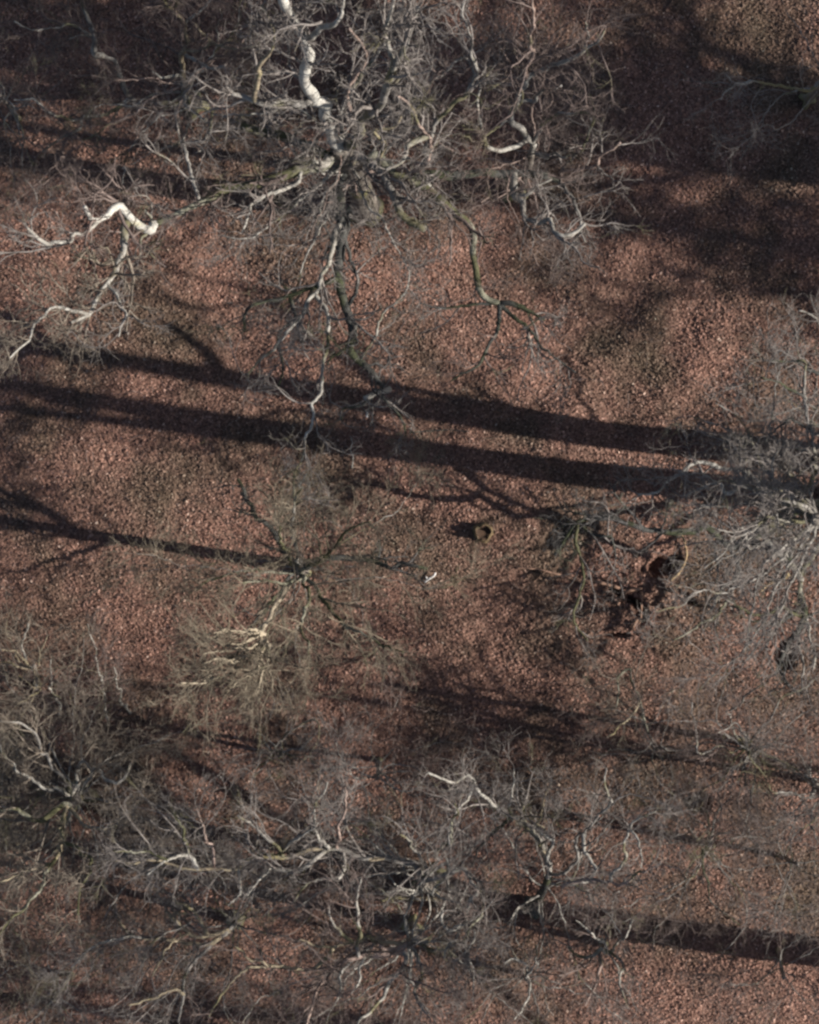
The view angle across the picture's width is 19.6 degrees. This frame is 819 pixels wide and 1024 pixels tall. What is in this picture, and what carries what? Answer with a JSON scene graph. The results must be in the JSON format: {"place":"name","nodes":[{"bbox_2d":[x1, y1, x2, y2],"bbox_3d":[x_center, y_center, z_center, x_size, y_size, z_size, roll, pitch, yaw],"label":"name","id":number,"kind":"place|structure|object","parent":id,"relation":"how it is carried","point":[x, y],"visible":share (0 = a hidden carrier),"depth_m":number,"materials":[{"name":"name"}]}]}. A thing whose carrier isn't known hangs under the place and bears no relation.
{"place":"outdoors","nodes":[
{"label":"outdoors","id":0,"kind":"place"},
{"bbox_2d":[0,0,818,1023],"bbox_3d":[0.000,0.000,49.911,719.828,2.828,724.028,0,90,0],"label":"ground","id":1,"kind":"structure","parent":0,"point":[416,522],"depth_m":50.05,"materials":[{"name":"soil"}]},
{"bbox_2d":[0,736,104,1023],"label":"young beech tree","id":2,"kind":"object","parent":1,"relation":"on","point":[34,985],"visible":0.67,"depth_m":47.30,"materials":[{"name":"grey plant"}]},
{"bbox_2d":[16,646,88,726],"bbox_3d":[-7.068,3.510,47.957,1.404,4.627,1.825,0,90,0],"label":"birch sapling","id":3,"kind":"object","parent":1,"relation":"on","point":[56,696],"visible":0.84,"depth_m":47.43,"materials":[{"name":"grey plant"}]},
{"bbox_2d":[0,577,139,776],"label":"young beech tree","id":4,"kind":"object","parent":1,"relation":"on","point":[26,666],"visible":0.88,"depth_m":47.33,"materials":[{"name":"grey plant"}]},
{"bbox_2d":[0,0,160,229],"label":"young beech tree","id":5,"kind":"object","parent":1,"relation":"on","point":[10,107],"visible":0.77,"depth_m":47.07,"materials":[{"name":"grey plant"}]},
{"bbox_2d":[0,888,161,1023],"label":"young beech tree","id":6,"kind":"object","parent":1,"relation":"on","point":[72,973],"visible":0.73,"depth_m":46.35,"materials":[{"name":"grey plant"}]},
{"bbox_2d":[75,590,129,725],"bbox_3d":[-5.997,3.014,47.913,0.996,4.558,3.060,8,90,0],"label":"birch sapling","id":7,"kind":"object","parent":1,"relation":"on","point":[97,664],"visible":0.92,"depth_m":46.83,"materials":[{"name":"grey plant"}]},
{"bbox_2d":[78,643,151,730],"bbox_3d":[-5.973,3.440,48.060,1.787,4.356,1.730,-19,90,0],"label":"birch sapling","id":8,"kind":"object","parent":1,"relation":"on","point":[125,705],"visible":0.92,"depth_m":46.94,"materials":[{"name":"grey plant"}]},
{"bbox_2d":[0,611,309,1000],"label":"beech tree","id":9,"kind":"object","parent":1,"relation":"on","point":[89,795],"visible":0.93,"depth_m":45.92,"materials":[{"name":"grey plant"}]},
{"bbox_2d":[0,0,319,244],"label":"beech tree","id":10,"kind":"object","parent":1,"relation":"on","point":[171,6],"visible":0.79,"depth_m":45.47,"materials":[{"name":"grey plant"}]},
{"bbox_2d":[21,743,320,1023],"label":"young beech tree","id":11,"kind":"object","parent":1,"relation":"on","point":[123,888],"visible":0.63,"depth_m":46.35,"materials":[{"name":"grey plant"}]},
{"bbox_2d":[29,731,386,1023],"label":"beech tree","id":12,"kind":"object","parent":1,"relation":"on","point":[242,917],"visible":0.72,"depth_m":45.87,"materials":[{"name":"grey plant"}]},
{"bbox_2d":[208,679,361,805],"bbox_3d":[-2.523,4.666,47.854,3.142,4.811,2.789,0,90,0],"label":"young beech tree","id":13,"kind":"object","parent":1,"relation":"on","point":[270,750],"visible":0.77,"depth_m":47.25,"materials":[{"name":"grey plant"}]},
{"bbox_2d":[71,427,526,760],"bbox_3d":[-2.140,1.440,45.539,8.545,9.503,5.544,-29,90,0],"label":"young beech tree","id":14,"kind":"object","parent":1,"relation":"on","point":[302,569],"visible":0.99,"depth_m":44.60,"materials":[{"name":"grey plant"}]},
{"bbox_2d":[68,702,546,1023],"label":"beech tree","id":15,"kind":"object","parent":1,"relation":"on","point":[324,848],"visible":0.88,"depth_m":43.79,"materials":[{"name":"grey plant"}]},
{"bbox_2d":[0,0,678,512],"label":"beech tree","id":16,"kind":"object","parent":1,"relation":"on","point":[352,164],"visible":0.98,"depth_m":41.70,"materials":[{"name":"grey plant"}]},
{"bbox_2d":[346,436,353,467],"bbox_3d":[-1.260,-1.256,49.837,0.182,0.421,0.675,0,90,0],"label":"fallen branch","id":17,"kind":"object","parent":1,"relation":"on","point":[351,453],"visible":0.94,"depth_m":49.84,"materials":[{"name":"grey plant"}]},
{"bbox_2d":[163,803,552,1023],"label":"beech tree","id":18,"kind":"object","parent":1,"relation":"on","point":[365,955],"visible":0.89,"depth_m":43.61,"materials":[{"name":"grey plant"}]},
{"bbox_2d":[246,660,516,860],"bbox_3d":[-0.559,4.781,47.334,5.196,6.104,3.962,0,90,0],"label":"young beech tree","id":19,"kind":"object","parent":1,"relation":"on","point":[381,772],"visible":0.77,"depth_m":46.07,"materials":[{"name":"grey plant"}]},
{"bbox_2d":[424,572,435,582],"bbox_3d":[0.426,1.364,50.025,0.319,0.145,0.112,-34,90,0],"label":"fallen branch","id":20,"kind":"object","parent":1,"relation":"on","point":[427,579],"visible":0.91,"depth_m":50.02,"materials":[{"name":"white wood"}]},
{"bbox_2d":[410,429,469,434],"bbox_3d":[0.634,-1.685,50.044,1.289,0.084,0.113,0,90,0],"label":"fallen branch","id":21,"kind":"object","parent":1,"relation":"on","point":[441,430],"visible":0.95,"depth_m":50.05,"materials":[{"name":"brown wood"}]},
{"bbox_2d":[472,522,493,543],"bbox_3d":[1.554,0.436,49.937,0.586,0.486,0.574,0,90,0],"label":"tree stump","id":22,"kind":"object","parent":1,"relation":"on","point":[483,532],"visible":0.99,"depth_m":49.85,"materials":[{"name":"brown wood"}]},
{"bbox_2d":[405,0,643,304],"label":"beech tree","id":23,"kind":"object","parent":1,"relation":"on","point":[535,72],"visible":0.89,"depth_m":41.80,"materials":[{"name":"grey plant"}]},
{"bbox_2d":[434,859,648,1023],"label":"young beech tree","id":24,"kind":"object","parent":1,"relation":"on","point":[522,975],"visible":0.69,"depth_m":47.10,"materials":[{"name":"grey plant"}]},
{"bbox_2d":[403,725,712,1023],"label":"beech tree","id":25,"kind":"object","parent":1,"relation":"on","point":[537,828],"visible":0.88,"depth_m":44.90,"materials":[{"name":"grey plant"}]},
{"bbox_2d":[516,567,627,600],"bbox_3d":[3.434,1.518,50.174,2.458,0.285,0.395,13,90,0],"label":"fallen branch","id":26,"kind":"object","parent":1,"relation":"on","point":[579,580],"visible":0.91,"depth_m":50.08,"materials":[{"name":"brown wood"}]},
{"bbox_2d":[523,855,685,1023],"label":"young beech tree","id":27,"kind":"object","parent":1,"relation":"on","point":[599,953],"visible":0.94,"depth_m":46.04,"materials":[{"name":"grey plant"}]},
{"bbox_2d":[617,619,638,637],"bbox_3d":[4.643,2.503,50.108,0.585,0.327,0.197,-43,90,0],"label":"rotten log","id":28,"kind":"object","parent":1,"relation":"on","point":[631,628],"visible":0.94,"depth_m":50.02,"materials":[{"name":"brown wood"}]},
{"bbox_2d":[607,588,651,623],"bbox_3d":[4.677,1.822,50.239,0.970,0.562,0.626,41,90,0],"label":"rotten log","id":29,"kind":"object","parent":1,"relation":"on","point":[640,607],"visible":0.86,"depth_m":50.04,"materials":[{"name":"brown wood"}]},
{"bbox_2d":[554,612,739,896],"bbox_3d":[4.652,4.943,47.922,3.671,4.961,5.275,-30,90,0],"label":"young beech tree","id":30,"kind":"object","parent":1,"relation":"on","point":[618,683],"visible":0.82,"depth_m":47.12,"materials":[{"name":"grey plant"}]},
{"bbox_2d":[534,288,818,735],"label":"beech tree","id":31,"kind":"object","parent":1,"relation":"on","point":[782,495],"visible":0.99,"depth_m":40.89,"materials":[{"name":"grey plant"}]},
{"bbox_2d":[670,535,687,580],"bbox_3d":[5.711,0.950,49.972,0.290,0.247,1.086,10,90,0],"label":"rotten log","id":32,"kind":"object","parent":1,"relation":"on","point":[685,560],"visible":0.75,"depth_m":50.02,"materials":[{"name":"brown wood"}]},
{"bbox_2d":[550,698,810,1008],"bbox_3d":[5.564,7.043,47.291,5.184,6.106,6.174,44,90,0],"label":"young beech tree","id":33,"kind":"object","parent":1,"relation":"on","point":[685,886],"visible":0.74,"depth_m":47.56,"materials":[{"name":"grey plant"}]},
{"bbox_2d":[553,620,818,965],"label":"young beech tree","id":34,"kind":"object","parent":1,"relation":"on","point":[746,753],"visible":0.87,"depth_m":46.43,"materials":[{"name":"grey plant"}]},
{"bbox_2d":[639,759,818,938],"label":"young beech tree","id":35,"kind":"object","parent":1,"relation":"on","point":[781,856],"visible":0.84,"depth_m":46.56,"materials":[{"name":"grey plant"}]},
{"bbox_2d":[665,0,818,185],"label":"beech tree","id":36,"kind":"object","parent":1,"relation":"on","point":[810,96],"visible":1,"depth_m":45.17,"materials":[{"name":"grey plant"}]},
{"bbox_2d":[676,887,818,1023],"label":"young beech tree","id":37,"kind":"object","parent":1,"relation":"on","point":[780,959],"visible":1,"depth_m":46.88,"materials":[{"name":"grey plant"}]},
{"bbox_2d":[689,288,818,574],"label":"beech tree","id":38,"kind":"object","parent":1,"relation":"on","point":[810,370],"visible":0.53,"depth_m":44.35,"materials":[{"name":"grey plant"}]},
{"bbox_2d":[699,694,818,957],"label":"young beech tree","id":39,"kind":"object","parent":1,"relation":"on","point":[810,812],"visible":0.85,"depth_m":46.28,"materials":[{"name":"grey plant"}]},
{"bbox_2d":[758,573,790,593],"bbox_3d":[7.637,1.446,49.958,0.750,0.272,0.209,-31,90,0],"label":"fallen branch","id":40,"kind":"object","parent":1,"relation":"on","point":[771,581],"visible":0.38,"depth_m":50.01,"materials":[{"name":"brown wood"}]}
]}

